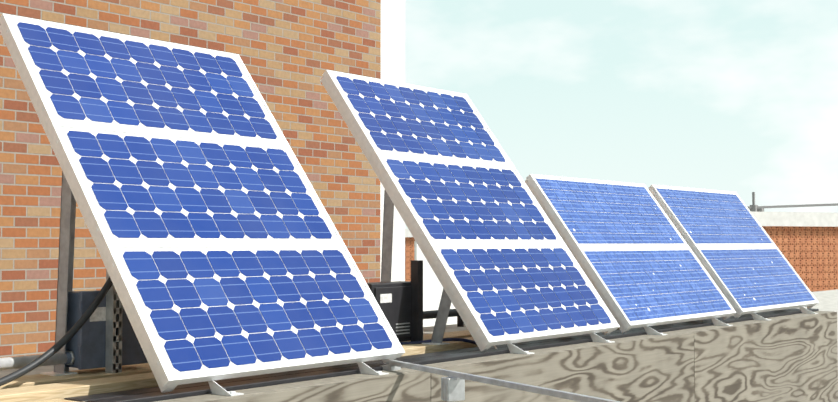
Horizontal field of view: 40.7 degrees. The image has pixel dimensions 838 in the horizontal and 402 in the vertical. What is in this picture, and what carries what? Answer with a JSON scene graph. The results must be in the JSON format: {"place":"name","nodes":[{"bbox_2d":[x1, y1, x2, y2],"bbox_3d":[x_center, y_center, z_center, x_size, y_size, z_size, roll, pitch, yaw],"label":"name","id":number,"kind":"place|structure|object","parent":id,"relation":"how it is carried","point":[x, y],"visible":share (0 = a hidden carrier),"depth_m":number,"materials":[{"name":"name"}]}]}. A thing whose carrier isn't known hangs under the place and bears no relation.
{"place":"outdoors","nodes":[
{"label":"outdoors","id":0,"kind":"place"},
{"bbox_2d":[405,237,414,280],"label":"brick wall","id":1,"kind":"structure","parent":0,"point":[408,244],"depth_m":40.18,"materials":[{"name":"orange brick"}]},
{"bbox_2d":[405,0,837,228],"label":"sky","id":2,"kind":"structure","parent":0,"point":[740,97],"materials":[{"name":"white"}]},
{"bbox_2d":[762,226,837,291],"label":"breeze block screen","id":3,"kind":"object","parent":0,"point":[820,279],"visible":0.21,"depth_m":32.01,"materials":[{"name":"orange brick"}]},
{"label":"roof","id":4,"kind":"structure","parent":0,"visible":0},
{"bbox_2d":[0,0,380,357],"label":"brick wall","id":5,"kind":"structure","parent":4,"relation":"on","point":[290,52],"depth_m":8.53,"materials":[{"name":"orange brick"}]},
{"bbox_2d":[380,0,404,281],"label":"white corner pier","id":6,"kind":"structure","parent":4,"relation":"on","point":[392,40],"depth_m":10.22,"materials":[{"name":"paint"}]},
{"bbox_2d":[405,229,412,281],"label":"wall","id":7,"kind":"structure","parent":4,"relation":"on","point":[408,233],"depth_m":40.09,"materials":[{"name":"white paint"}]},
{"bbox_2d":[0,289,837,377],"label":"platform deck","id":8,"kind":"structure","parent":4,"relation":"on","point":[827,300],"depth_m":12.67,"materials":[{"name":"brown wood"}]},
{"bbox_2d":[0,353,66,369],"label":"conduit pipe","id":9,"kind":"object","parent":8,"relation":"on","point":[17,362],"visible":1,"depth_m":3.90,"materials":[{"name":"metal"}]},
{"bbox_2d":[0,276,112,385],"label":"black cable","id":10,"kind":"object","parent":8,"relation":"on","point":[62,341],"visible":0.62,"depth_m":3.86,"materials":[{"name":"rubber"}]},
{"bbox_2d":[65,290,147,369],"bbox_3d":[-1.164,0.467,4.171,0.127,0.278,0.330,-2,-3,39],"label":"junction box","id":11,"kind":"object","parent":8,"relation":"on","point":[86,346],"visible":0.52,"depth_m":4.07,"materials":[{"name":"grey metal"}]},
{"bbox_2d":[105,269,121,372],"bbox_3d":[-1.107,0.447,4.105,0.042,0.425,0.041,-2,-3,39],"label":"strut channel","id":12,"kind":"object","parent":8,"relation":"on","point":[113,357],"visible":0.56,"depth_m":4.09,"materials":[{"name":"black paint"}]},
{"bbox_2d":[40,171,388,395],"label":"array supports","id":13,"kind":"object","parent":8,"relation":"on","point":[66,245],"visible":0.46,"depth_m":4.05,"materials":[{"name":"metal"}]},
{"bbox_2d":[0,14,404,392],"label":"solar panel","id":14,"kind":"object","parent":13,"relation":"on","point":[223,251],"visible":1,"depth_m":4.32,"materials":[{"name":"glass"}]},
{"bbox_2d":[367,260,463,341],"bbox_3d":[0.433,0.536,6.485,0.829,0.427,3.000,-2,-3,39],"label":"electrical box","id":15,"kind":"object","parent":8,"relation":"on","point":[400,303],"visible":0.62,"depth_m":5.27,"materials":[{"name":"paint"}]},
{"bbox_2d":[0,311,833,401],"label":"platform timber plates","id":16,"kind":"object","parent":8,"relation":"on","point":[37,388],"visible":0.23,"depth_m":4.00,"materials":[{"name":"beige wood"}]},
{"bbox_2d":[400,338,476,344],"bbox_3d":[0.057,0.659,5.271,0.506,0.058,0.019,1,-2,-15],"label":"cable","id":17,"kind":"object","parent":8,"relation":"on","point":[446,339],"visible":0.56,"depth_m":5.29,"materials":[{"name":"black rubber"}]},
{"bbox_2d":[64,308,818,401],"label":"black platform steel channels","id":18,"kind":"object","parent":8,"relation":"on","point":[151,394],"visible":0.44,"depth_m":4.50,"materials":[{"name":"paint"}]},
{"bbox_2d":[381,190,614,353],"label":"array supports","id":19,"kind":"object","parent":8,"relation":"on","point":[443,308],"visible":0.33,"depth_m":5.43,"materials":[{"name":"metal"}]},
{"bbox_2d":[320,70,619,350],"bbox_3d":[0.274,0.024,5.853,0.076,1.650,1.205,-45,-27,28],"label":"solar panel","id":20,"kind":"object","parent":19,"relation":"on","point":[501,259],"visible":1,"depth_m":5.72,"materials":[{"name":"glass"}]},
{"bbox_2d":[380,360,619,401],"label":"metal rail","id":21,"kind":"object","parent":8,"relation":"attached to","point":[453,386],"visible":1,"depth_m":4.08,"materials":[{"name":"grey metal"}]},
{"bbox_2d":[207,312,837,401],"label":"wooden board","id":22,"kind":"object","parent":8,"relation":"attached to","point":[790,360],"visible":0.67,"depth_m":6.15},
{"bbox_2d":[644,318,732,334],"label":"array supports","id":23,"kind":"object","parent":8,"relation":"on","point":[651,331],"visible":0.19,"depth_m":6.26,"materials":[{"name":"metal"}]},
{"bbox_2d":[524,174,735,332],"bbox_3d":[1.301,0.300,6.842,0.076,1.050,1.413,-45,-27,28],"label":"solar panel","id":24,"kind":"object","parent":23,"relation":"on","point":[636,258],"visible":1,"depth_m":6.70,"materials":[{"name":"glass"}]},
{"bbox_2d":[751,307,817,319],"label":"array supports","id":25,"kind":"object","parent":8,"relation":"on","point":[755,316],"visible":0.21,"depth_m":7.45,"materials":[{"name":"metal"}]},
{"bbox_2d":[648,185,818,317],"bbox_3d":[2.243,0.344,8.025,0.076,1.050,1.413,-45,-27,28],"label":"solar panel","id":26,"kind":"object","parent":25,"relation":"on","point":[745,263],"visible":0.98,"depth_m":7.91,"materials":[{"name":"glass"}]},
{"bbox_2d":[414,241,456,326],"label":"white parapet wall","id":27,"kind":"structure","parent":4,"relation":"on","point":[432,290],"depth_m":19.29,"materials":[{"name":"paint"}]},
{"bbox_2d":[747,192,837,211],"bbox_3d":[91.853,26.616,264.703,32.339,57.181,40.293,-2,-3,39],"label":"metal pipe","id":28,"kind":"object","parent":4,"relation":"on","point":[753,207],"visible":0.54,"depth_m":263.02,"materials":[{"name":"grey metal"}]},
{"bbox_2d":[751,212,837,291],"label":"parapet wall","id":29,"kind":"structure","parent":4,"relation":"on","point":[819,219],"depth_m":31.78,"materials":[{"name":"white paint"}]}
]}

